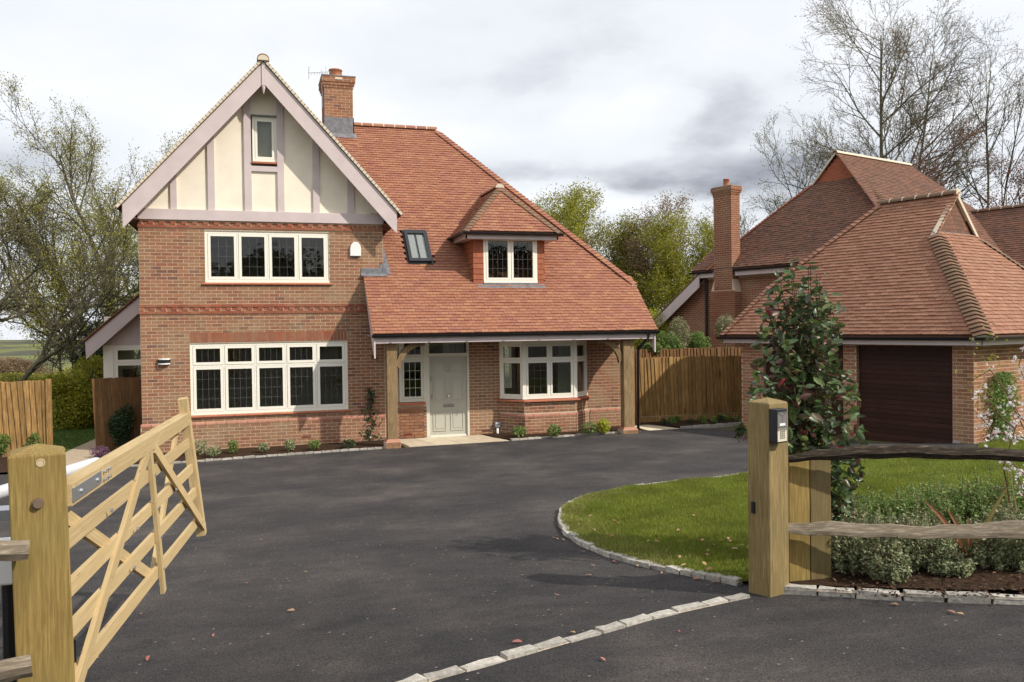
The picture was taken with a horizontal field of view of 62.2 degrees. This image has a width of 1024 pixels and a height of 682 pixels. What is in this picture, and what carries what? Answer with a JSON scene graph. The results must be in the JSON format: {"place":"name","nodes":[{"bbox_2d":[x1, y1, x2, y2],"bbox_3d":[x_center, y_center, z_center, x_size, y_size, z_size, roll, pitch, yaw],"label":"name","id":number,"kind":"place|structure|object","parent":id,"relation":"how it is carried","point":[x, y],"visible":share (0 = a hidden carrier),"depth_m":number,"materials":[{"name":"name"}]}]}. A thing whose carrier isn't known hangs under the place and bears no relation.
{"place":"outdoors","nodes":[
{"label":"outdoors","id":0,"kind":"place"},
{"bbox_2d":[0,457,7,472],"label":"flower bed","id":1,"kind":"object","parent":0,"point":[3,464],"visible":0.1,"depth_m":17.20,"materials":[{"name":"brown soil"}]},
{"bbox_2d":[0,434,12,457],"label":"fence plant","id":2,"kind":"object","parent":1,"relation":"on","point":[4,446],"visible":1,"depth_m":18.25,"materials":[{"name":"green plant"}]},
{"bbox_2d":[24,433,43,446],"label":"fence plant","id":3,"kind":"object","parent":1,"relation":"on","point":[32,436],"visible":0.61,"depth_m":18.42,"materials":[{"name":"green plant"}]},
{"bbox_2d":[53,418,94,450],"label":"back lawn","id":4,"kind":"structure","parent":0,"point":[74,446],"depth_m":21.50,"materials":[{"name":"green plant"}]},
{"bbox_2d":[66,439,116,465],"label":"side path","id":5,"kind":"structure","parent":0,"point":[82,452],"depth_m":18.63,"materials":[{"name":"beige stone"}]},
{"bbox_2d":[0,340,898,474],"bbox_3d":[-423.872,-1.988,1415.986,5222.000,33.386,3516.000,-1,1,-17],"label":"ground","id":6,"kind":"structure","parent":0,"point":[10,348],"depth_m":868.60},
{"bbox_2d":[0,379,52,456],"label":"board fence","id":7,"kind":"object","parent":6,"relation":"on","point":[25,410],"visible":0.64,"depth_m":18.47,"materials":[{"name":"wood"}]},
{"bbox_2d":[0,356,53,374],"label":"hawthorn hedge","id":8,"kind":"object","parent":6,"relation":"on","point":[13,364],"visible":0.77,"depth_m":49.33,"materials":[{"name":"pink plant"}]},
{"bbox_2d":[0,371,56,381],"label":"hawthorn hedge","id":9,"kind":"object","parent":6,"relation":"on","point":[10,377],"visible":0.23,"depth_m":33.70,"materials":[{"name":"green plant"}]},
{"bbox_2d":[7,443,75,681],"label":"gate post","id":10,"kind":"object","parent":6,"relation":"on","point":[45,640],"visible":0.98,"depth_m":3.27,"materials":[{"name":"brown wood"}]},
{"bbox_2d":[0,540,32,681],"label":"cleft rail fence","id":11,"kind":"object","parent":10,"relation":"attached to","point":[15,668],"visible":1,"depth_m":3.13,"materials":[{"name":"brown wood"}]},
{"bbox_2d":[67,397,206,681],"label":"field gate","id":12,"kind":"structure","parent":10,"relation":"attached to","point":[90,478],"depth_m":4.32,"materials":[{"name":"brown wood"}]},
{"bbox_2d":[33,368,94,429],"bbox_3d":[-12.594,1.697,23.907,2.251,1.859,2.011,-1,1,-17],"label":"hawthorn hedge","id":13,"kind":"object","parent":6,"relation":"on","point":[71,400],"visible":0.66,"depth_m":23.54,"materials":[{"name":"green plant"}]},
{"bbox_2d":[0,149,141,428],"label":"oak tree","id":14,"kind":"object","parent":6,"relation":"on","point":[45,356],"visible":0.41,"depth_m":25.73,"materials":[{"name":"green plant"}]},
{"bbox_2d":[4,173,139,375],"bbox_3d":[-15.175,-1.635,31.210,5.283,8.667,5.720,-1,1,-17],"label":"tree sapling","id":15,"kind":"object","parent":6,"relation":"on","point":[57,289],"visible":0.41,"depth_m":29.82,"materials":[{"name":"green plant"}]},
{"bbox_2d":[0,71,175,373],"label":"alder tree","id":16,"kind":"object","parent":6,"relation":"on","point":[38,208],"visible":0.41,"depth_m":37.00,"materials":[{"name":"green plant"}]},
{"bbox_2d":[64,315,111,378],"bbox_3d":[-15.184,0.726,30.926,1.965,3.610,2.052,-1,1,-17],"label":"laurel bush","id":17,"kind":"object","parent":6,"relation":"on","point":[83,354],"visible":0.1,"depth_m":30.48,"materials":[{"name":"green plant"}]},
{"bbox_2d":[69,354,141,394],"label":"hawthorn hedge","id":18,"kind":"object","parent":6,"relation":"on","point":[97,367],"visible":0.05,"depth_m":24.79,"materials":[{"name":"green plant"}]},
{"bbox_2d":[46,123,207,295],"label":"willow tree","id":19,"kind":"object","parent":6,"relation":"on","point":[76,158],"visible":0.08,"depth_m":42.13,"materials":[{"name":"green plant"}]},
{"bbox_2d":[98,440,383,463],"bbox_3d":[-5.946,2.403,18.753,6.550,0.049,2.420,-1,1,-17],"label":"flower bed","id":20,"kind":"object","parent":6,"relation":"on","point":[226,453],"visible":0.52,"depth_m":18.60,"materials":[{"name":"brown soil"}]},
{"bbox_2d":[90,445,109,457],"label":"heather plant","id":21,"kind":"object","parent":20,"relation":"on","point":[95,454],"visible":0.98,"depth_m":17.97,"materials":[{"name":"purple plant"}]},
{"bbox_2d":[107,403,135,446],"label":"ivy bush","id":22,"kind":"object","parent":20,"relation":"on","point":[121,425],"visible":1,"depth_m":19.03,"materials":[{"name":"green plant"}]},
{"bbox_2d":[194,439,207,454],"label":"bedding plant","id":23,"kind":"object","parent":20,"relation":"on","point":[199,448],"visible":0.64,"depth_m":18.08,"materials":[{"name":"green plant"}]},
{"bbox_2d":[205,444,221,456],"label":"bedding plant","id":24,"kind":"object","parent":20,"relation":"on","point":[210,452],"visible":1,"depth_m":17.75,"materials":[{"name":"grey plant"}]},
{"bbox_2d":[227,439,238,452],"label":"bedding plant","id":25,"kind":"object","parent":20,"relation":"on","point":[234,445],"visible":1,"depth_m":18.20,"materials":[{"name":"green plant"}]},
{"bbox_2d":[257,442,268,451],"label":"bedding plant","id":26,"kind":"object","parent":20,"relation":"on","point":[261,447],"visible":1,"depth_m":18.23,"materials":[{"name":"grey plant"}]},
{"bbox_2d":[284,439,295,450],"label":"bedding plant","id":27,"kind":"object","parent":20,"relation":"on","point":[290,446],"visible":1,"depth_m":18.43,"materials":[{"name":"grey plant"}]},
{"bbox_2d":[308,438,319,449],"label":"bedding plant","id":28,"kind":"object","parent":20,"relation":"on","point":[311,444],"visible":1,"depth_m":18.50,"materials":[{"name":"green plant"}]},
{"bbox_2d":[340,438,355,447],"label":"bedding plant","id":29,"kind":"object","parent":20,"relation":"on","point":[350,442],"visible":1,"depth_m":18.64,"materials":[{"name":"green plant"}]},
{"bbox_2d":[360,386,381,440],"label":"climbing plant","id":30,"kind":"object","parent":20,"relation":"on","point":[371,393],"visible":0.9,"depth_m":19.80,"materials":[{"name":"green plant"}]},
{"bbox_2d":[130,446,384,466],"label":"bed kerb","id":31,"kind":"structure","parent":6,"relation":"on","point":[295,453],"depth_m":17.97,"materials":[{"name":"stone"}]},
{"bbox_2d":[79,53,659,452],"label":"brick house","id":32,"kind":"structure","parent":6,"relation":"on","point":[326,272],"depth_m":19.77,"materials":[{"name":"brick"}]},
{"bbox_2d":[92,377,141,450],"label":"garden gate","id":33,"kind":"structure","parent":32,"relation":"attached to","point":[112,395],"depth_m":19.14,"materials":[{"name":"brown wood"}]},
{"bbox_2d":[113,346,140,377],"bbox_3d":[-9.522,0.799,21.443,1.000,1.360,0.082,-1,1,-17],"label":"window","id":34,"kind":"structure","parent":32,"relation":"in","point":[115,348],"depth_m":21.32,"materials":[{"name":"white wood"}]},
{"bbox_2d":[252,116,276,161],"bbox_3d":[-5.593,-4.545,19.187,0.530,1.020,0.112,-1,1,-17],"label":"window","id":35,"kind":"structure","parent":32,"relation":"in","point":[255,119],"depth_m":19.14,"materials":[{"name":"white wood"}]},
{"bbox_2d":[202,231,332,284],"bbox_3d":[-5.507,-1.869,19.174,2.824,1.192,0.145,-1,1,-17],"label":"window","id":36,"kind":"structure","parent":32,"relation":"in","point":[297,236],"depth_m":19.16,"materials":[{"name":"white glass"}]},
{"bbox_2d":[190,341,350,417],"bbox_3d":[-5.457,0.845,19.224,3.554,1.632,0.145,-1,1,-17],"label":"window","id":37,"kind":"structure","parent":32,"relation":"in","point":[286,363],"depth_m":19.19,"materials":[{"name":"white glass"}]},
{"bbox_2d":[402,229,433,263],"bbox_3d":[-2.318,-2.307,20.802,0.620,0.920,0.861,-1,1,-17],"label":"roof window","id":38,"kind":"structure","parent":32,"relation":"in","point":[416,242],"depth_m":20.75,"materials":[{"name":"black"}]},
{"bbox_2d":[429,356,466,437],"bbox_3d":[-1.534,1.340,20.447,0.915,1.945,0.125,-1,1,-17],"label":"front door","id":39,"kind":"structure","parent":32,"relation":"in","point":[447,374],"depth_m":20.46,"materials":[{"name":"green paint"}]},
{"bbox_2d":[499,342,521,398],"bbox_3d":[0.012,0.719,20.644,0.686,1.380,0.082,0,1,30],"label":"bay window","id":40,"kind":"structure","parent":32,"relation":"in","point":[502,345],"depth_m":20.68,"materials":[{"name":"white wood"}]},
{"bbox_2d":[526,341,573,398],"bbox_3d":[0.910,0.707,20.670,1.320,1.380,0.082,-1,1,-17],"label":"bay window","id":41,"kind":"structure","parent":32,"relation":"in","point":[549,377],"depth_m":20.65,"materials":[{"name":"white glass"}]},
{"bbox_2d":[556,345,582,392],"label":"window panes","id":42,"kind":"structure","parent":32,"relation":"in","point":[561,351],"depth_m":22.37,"materials":[{"name":"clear glass"}]},
{"bbox_2d":[577,341,587,396],"bbox_3d":[1.694,0.688,21.160,0.082,1.380,0.721,0,1,29],"label":"bay window","id":43,"kind":"structure","parent":32,"relation":"in","point":[583,358],"depth_m":21.36,"materials":[{"name":"white wood"}]},
{"bbox_2d":[508,177,604,347],"bbox_3d":[0.193,-2.658,41.271,10.870,9.765,6.166,0,1,36],"label":"hawthorn tree","id":44,"kind":"object","parent":6,"relation":"on","point":[573,210],"visible":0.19,"depth_m":37.65,"materials":[{"name":"green plant"}]},
{"bbox_2d":[484,426,641,438],"bbox_3d":[1.296,2.221,20.710,3.950,0.026,1.230,-1,1,-17],"label":"flower bed","id":45,"kind":"object","parent":6,"relation":"on","point":[510,435],"visible":0.48,"depth_m":20.41,"materials":[{"name":"brown soil"}]},
{"bbox_2d":[511,425,528,436],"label":"bedding plant","id":46,"kind":"object","parent":45,"relation":"on","point":[520,432],"visible":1,"depth_m":19.95,"materials":[{"name":"green plant"}]},
{"bbox_2d":[547,424,560,436],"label":"bedding plant","id":47,"kind":"object","parent":45,"relation":"on","point":[556,430],"visible":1,"depth_m":19.78,"materials":[{"name":"green plant"}]},
{"bbox_2d":[580,421,596,434],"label":"bedding plant","id":48,"kind":"object","parent":45,"relation":"on","point":[584,427],"visible":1,"depth_m":20.16,"materials":[{"name":"green plant"}]},
{"bbox_2d":[596,418,610,433],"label":"yellow shrub","id":49,"kind":"object","parent":45,"relation":"on","point":[603,424],"visible":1,"depth_m":20.25,"materials":[{"name":"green plant"}]},
{"bbox_2d":[510,431,618,440],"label":"bed kerb","id":50,"kind":"structure","parent":6,"relation":"on","point":[529,438],"depth_m":20.02,"materials":[{"name":"stone"}]},
{"bbox_2d":[529,182,684,311],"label":"budding tree","id":51,"kind":"object","parent":6,"relation":"on","point":[605,234],"visible":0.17,"depth_m":40.97,"materials":[{"name":"green plant"}]},
{"bbox_2d":[564,187,696,310],"bbox_3d":[4.824,-2.490,39.342,7.117,9.357,5.544,-2,1,-42],"label":"blossom tree","id":52,"kind":"object","parent":6,"relation":"on","point":[638,255],"visible":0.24,"depth_m":39.54,"materials":[{"name":"green plant"}]},
{"bbox_2d":[642,342,661,355],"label":"garden shrub","id":53,"kind":"object","parent":6,"relation":"on","point":[647,345],"visible":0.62,"depth_m":24.79,"materials":[{"name":"green plant"}]},
{"bbox_2d":[634,308,676,354],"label":"scrub","id":54,"kind":"object","parent":6,"relation":"on","point":[637,342],"visible":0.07,"depth_m":32.87,"materials":[{"name":"green plant"}]},
{"bbox_2d":[611,200,713,317],"bbox_3d":[8.221,-2.419,39.697,7.973,9.138,5.143,-1,1,-17],"label":"birch tree","id":55,"kind":"object","parent":6,"relation":"on","point":[679,280],"visible":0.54,"depth_m":38.61,"materials":[{"name":"green plant"}]},
{"bbox_2d":[656,330,683,348],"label":"garden shrub","id":56,"kind":"object","parent":6,"relation":"on","point":[668,344],"visible":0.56,"depth_m":27.46,"materials":[{"name":"green plant"}]},
{"bbox_2d":[667,316,690,348],"bbox_3d":[5.517,0.670,28.008,0.773,3.004,0.787,-1,1,-17],"label":"standard tree","id":57,"kind":"object","parent":6,"relation":"on","point":[683,332],"visible":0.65,"depth_m":27.87,"materials":[{"name":"green plant"}]},
{"bbox_2d":[634,347,740,413],"bbox_3d":[6.543,1.130,25.439,7.720,1.940,0.108,-1,1,-15],"label":"board fence","id":58,"kind":"object","parent":6,"relation":"on","point":[718,351],"visible":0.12,"depth_m":25.06,"materials":[{"name":"brown wood"}]},
{"bbox_2d":[641,418,739,426],"bbox_3d":[4.871,2.136,22.268,2.900,0.001,1.220,-1,1,-17],"label":"flower bed","id":59,"kind":"object","parent":6,"relation":"on","point":[685,423],"visible":0.73,"depth_m":22.17,"materials":[{"name":"brown soil"}]},
{"bbox_2d":[635,355,705,423],"bbox_3d":[4.241,1.286,22.688,2.030,1.780,0.106,-1,1,-16],"label":"board fence","id":60,"kind":"object","parent":59,"relation":"on","point":[668,387],"visible":0.91,"depth_m":22.67,"materials":[{"name":"brown wood"}]},
{"bbox_2d":[684,331,712,347],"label":"garden shrub","id":61,"kind":"object","parent":6,"relation":"on","point":[696,341],"visible":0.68,"depth_m":28.12,"materials":[{"name":"green plant"}]},
{"bbox_2d":[680,422,740,428],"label":"bed kerb","id":62,"kind":"structure","parent":6,"relation":"on","point":[716,425],"depth_m":21.74,"materials":[{"name":"stone"}]},
{"bbox_2d":[705,355,741,418],"bbox_3d":[5.950,1.260,23.232,1.743,1.770,0.105,-1,1,-16],"label":"board fence","id":63,"kind":"object","parent":6,"relation":"on","point":[723,379],"visible":0.66,"depth_m":23.16,"materials":[{"name":"brown wood"}]},
{"bbox_2d":[714,314,734,346],"bbox_3d":[6.825,0.647,27.010,0.776,3.050,0.792,-1,1,-17],"label":"standard tree","id":64,"kind":"object","parent":6,"relation":"on","point":[720,326],"visible":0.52,"depth_m":26.89,"materials":[{"name":"green plant"}]},
{"bbox_2d":[680,108,851,244],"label":"oak tree","id":65,"kind":"object","parent":6,"relation":"on","point":[798,181],"visible":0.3,"depth_m":46.33,"materials":[{"name":"brown plant"}]},
{"bbox_2d":[747,397,788,596],"bbox_3d":[1.836,1.243,6.000,0.211,1.687,0.272,-1,1,-32],"label":"gate post","id":66,"kind":"object","parent":6,"relation":"on","point":[768,509],"visible":0.93,"depth_m":5.96,"materials":[{"name":"brown wood"}]},
{"bbox_2d":[639,150,1000,350],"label":"neighbouring house","id":67,"kind":"structure","parent":6,"relation":"on","point":[842,191],"depth_m":29.90,"materials":[{"name":"brown tile"}]},
{"bbox_2d":[716,188,1023,443],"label":"garage","id":68,"kind":"structure","parent":6,"relation":"on","point":[927,286],"depth_m":18.33,"materials":[{"name":"red brick"}]},
{"bbox_2d":[766,344,843,437],"bbox_3d":[6.911,1.175,20.016,0.058,2.230,2.220,-1,1,-34],"label":"garage door","id":69,"kind":"structure","parent":68,"relation":"in","point":[840,418],"depth_m":19.39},
{"bbox_2d":[859,345,952,442],"bbox_3d":[8.328,1.191,17.956,0.058,2.230,2.140,-1,1,-34],"label":"garage door","id":70,"kind":"structure","parent":68,"relation":"in","point":[906,396],"depth_m":17.91,"materials":[{"name":"brown wood"}]},
{"bbox_2d":[979,371,1023,439],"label":"garage ivy","id":71,"kind":"object","parent":68,"relation":"attached to","point":[1006,377],"visible":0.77,"depth_m":16.96,"materials":[{"name":"green plant"}]},
{"bbox_2d":[751,0,1023,211],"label":"ash tree","id":72,"kind":"object","parent":6,"relation":"on","point":[916,120],"visible":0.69,"depth_m":42.24,"materials":[{"name":"grey plant"}]},
{"bbox_2d":[788,444,1023,586],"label":"cleft rail fence","id":73,"kind":"object","parent":6,"relation":"on","point":[812,528],"visible":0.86,"depth_m":6.00,"materials":[{"name":"brown wood"}]},
{"bbox_2d":[904,112,1023,208],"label":"plum tree","id":74,"kind":"object","parent":6,"relation":"on","point":[1018,197],"visible":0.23,"depth_m":35.04,"materials":[{"name":"brown plant"}]},
{"bbox_2d":[938,22,1023,207],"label":"oak tree","id":75,"kind":"object","parent":6,"relation":"on","point":[996,136],"visible":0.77,"depth_m":42.60,"materials":[{"name":"brown plant"}]},
{"bbox_2d":[969,204,1023,265],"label":"tiled wing","id":76,"kind":"structure","parent":6,"relation":"on","point":[1003,226],"depth_m":28.81,"materials":[{"name":"red tile"}]},
{"bbox_2d":[0,428,1023,681],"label":"driveway","id":77,"kind":"structure","parent":0,"point":[458,554],"depth_m":6.32,"materials":[{"name":"grey asphalt"}]},
{"bbox_2d":[0,457,98,681],"bbox_3d":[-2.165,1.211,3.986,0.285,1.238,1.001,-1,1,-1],"label":"car","id":78,"kind":"object","parent":77,"relation":"on","point":[8,629],"visible":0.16,"depth_m":3.58,"materials":[{"name":"white metal"}]},
{"bbox_2d":[397,593,749,681],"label":"gate threshold","id":79,"kind":"object","parent":77,"relation":"on","point":[514,653],"visible":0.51,"depth_m":5.08,"materials":[{"name":"stone"}]},
{"bbox_2d":[557,461,840,585],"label":"lawn kerb","id":80,"kind":"structure","parent":77,"relation":"on","point":[716,577],"depth_m":6.98,"materials":[{"name":"stone"}]},
{"bbox_2d":[784,583,1023,604],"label":"bed kerb","id":81,"kind":"structure","parent":77,"relation":"on","point":[812,590],"depth_m":5.69,"materials":[{"name":"stone"}]},
{"bbox_2d":[0,0,1023,339],"label":"sky","id":82,"kind":"structure","parent":0,"point":[639,99],"materials":[{"name":"white"}]},
{"bbox_2d":[399,425,679,446],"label":"porch paving","id":83,"kind":"structure","parent":0,"point":[418,442],"depth_m":19.75,"materials":[{"name":"stone"}]},
{"bbox_2d":[573,437,1023,580],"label":"lawn","id":84,"kind":"structure","parent":0,"point":[944,468],"depth_m":11.97,"materials":[{"name":"green plant"}]},
{"bbox_2d":[561,491,700,565],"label":"grass","id":85,"kind":"structure","parent":84,"relation":"on","point":[591,538],"depth_m":8.01,"materials":[{"name":"plant"}]},
{"bbox_2d":[559,471,957,580],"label":"grass","id":86,"kind":"structure","parent":84,"relation":"on","point":[659,503],"depth_m":9.02,"materials":[{"name":"green plant"}]},
{"bbox_2d":[790,485,1023,597],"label":"planting bed","id":87,"kind":"object","parent":84,"relation":"on","point":[964,582],"visible":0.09,"depth_m":5.99,"materials":[{"name":"brown soil"}]},
{"bbox_2d":[734,258,868,522],"bbox_3d":[2.394,0.581,7.031,1.028,2.554,1.208,0,1,20],"label":"photinia shrub","id":88,"kind":"object","parent":87,"relation":"on","point":[809,419],"visible":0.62,"depth_m":6.84,"materials":[{"name":"green plant"}]},
{"bbox_2d":[831,493,896,576],"bbox_3d":[2.573,1.442,6.346,0.587,0.591,0.667,-1,1,-17],"label":"euonymus shrub","id":89,"kind":"object","parent":87,"relation":"on","point":[854,550],"visible":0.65,"depth_m":6.21,"materials":[{"name":"green plant"}]},
{"bbox_2d":[839,484,889,518],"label":"hebe shrub","id":90,"kind":"object","parent":87,"relation":"on","point":[869,506],"visible":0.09,"depth_m":7.94,"materials":[{"name":"green plant"}]},
{"bbox_2d":[838,504,892,523],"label":"hebe shrub","id":91,"kind":"object","parent":87,"relation":"on","point":[869,515],"visible":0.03,"depth_m":7.25,"materials":[{"name":"green plant"}]},
{"bbox_2d":[853,507,916,525],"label":"euonymus shrub","id":92,"kind":"object","parent":87,"relation":"on","point":[889,520],"visible":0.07,"depth_m":6.93,"materials":[{"name":"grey plant"}]},
{"bbox_2d":[859,536,912,585],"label":"euonymus shrub","id":93,"kind":"object","parent":87,"relation":"on","point":[886,564],"visible":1,"depth_m":5.94,"materials":[{"name":"green plant"}]},
{"bbox_2d":[847,484,957,523],"bbox_3d":[3.658,1.562,7.906,0.899,0.424,0.932,-1,1,-17],"label":"hebe shrub","id":94,"kind":"object","parent":87,"relation":"on","point":[878,502],"visible":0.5,"depth_m":7.88,"materials":[{"name":"green plant"}]},
{"bbox_2d":[887,475,950,502],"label":"hebe shrub","id":95,"kind":"object","parent":87,"relation":"on","point":[921,489],"visible":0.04,"depth_m":8.61,"materials":[{"name":"green plant"}]},
{"bbox_2d":[881,500,961,571],"bbox_3d":[3.072,1.471,6.413,0.613,0.501,0.615,-1,1,-17],"label":"euonymus shrub","id":96,"kind":"object","parent":87,"relation":"on","point":[920,555],"visible":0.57,"depth_m":6.27,"materials":[{"name":"green plant"}]},
{"bbox_2d":[908,505,971,552],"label":"euonymus shrub","id":97,"kind":"object","parent":87,"relation":"on","point":[929,519],"visible":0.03,"depth_m":6.92,"materials":[{"name":"green plant"}]},
{"bbox_2d":[884,474,1005,524],"bbox_3d":[4.111,1.480,7.895,1.048,0.535,1.084,-2,1,-40],"label":"hebe shrub","id":98,"kind":"object","parent":87,"relation":"on","point":[964,512],"visible":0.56,"depth_m":7.75,"materials":[{"name":"green plant"}]},
{"bbox_2d":[925,544,977,577],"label":"euonymus shrub","id":99,"kind":"object","parent":87,"relation":"on","point":[959,566],"visible":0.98,"depth_m":6.09,"materials":[{"name":"green plant"}]},
{"bbox_2d":[912,487,1007,560],"bbox_3d":[3.329,1.396,6.361,0.970,0.646,0.278,-1,1,0],"label":"phormium plant","id":100,"kind":"object","parent":87,"relation":"on","point":[964,543],"visible":0.3,"depth_m":6.41,"materials":[{"name":"plant"}]},
{"bbox_2d":[933,472,1023,512],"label":"hebe shrub","id":101,"kind":"object","parent":87,"relation":"on","point":[959,480],"visible":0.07,"depth_m":8.24,"materials":[{"name":"green plant"}]},
{"bbox_2d":[952,465,1023,519],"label":"hebe shrub","id":102,"kind":"object","parent":87,"relation":"on","point":[1020,505],"visible":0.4,"depth_m":7.73,"materials":[{"name":"green plant"}]},
{"bbox_2d":[955,324,1023,517],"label":"blossom tree","id":103,"kind":"object","parent":87,"relation":"on","point":[996,431],"visible":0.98,"depth_m":6.98,"materials":[{"name":"bark"},{"name":"green leaf"},{"name":"pale pink-white blossom petals"}]},
{"bbox_2d":[967,538,1022,570],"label":"euonymus shrub","id":104,"kind":"object","parent":87,"relation":"on","point":[990,554],"visible":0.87,"depth_m":6.24,"materials":[{"name":"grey plant"}]},
{"bbox_2d":[969,499,1023,523],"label":"euonymus shrub","id":105,"kind":"object","parent":87,"relation":"on","point":[1003,514],"visible":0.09,"depth_m":6.72,"materials":[{"name":"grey plant"}]},
{"bbox_2d":[990,515,1023,572],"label":"euonymus shrub","id":106,"kind":"object","parent":87,"relation":"on","point":[1016,553],"visible":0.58,"depth_m":6.15,"materials":[{"name":"green plant"}]},
{"bbox_2d":[831,436,1023,494],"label":"grass","id":107,"kind":"structure","parent":84,"relation":"on","point":[893,462],"depth_m":12.35,"materials":[{"name":"green plant"}]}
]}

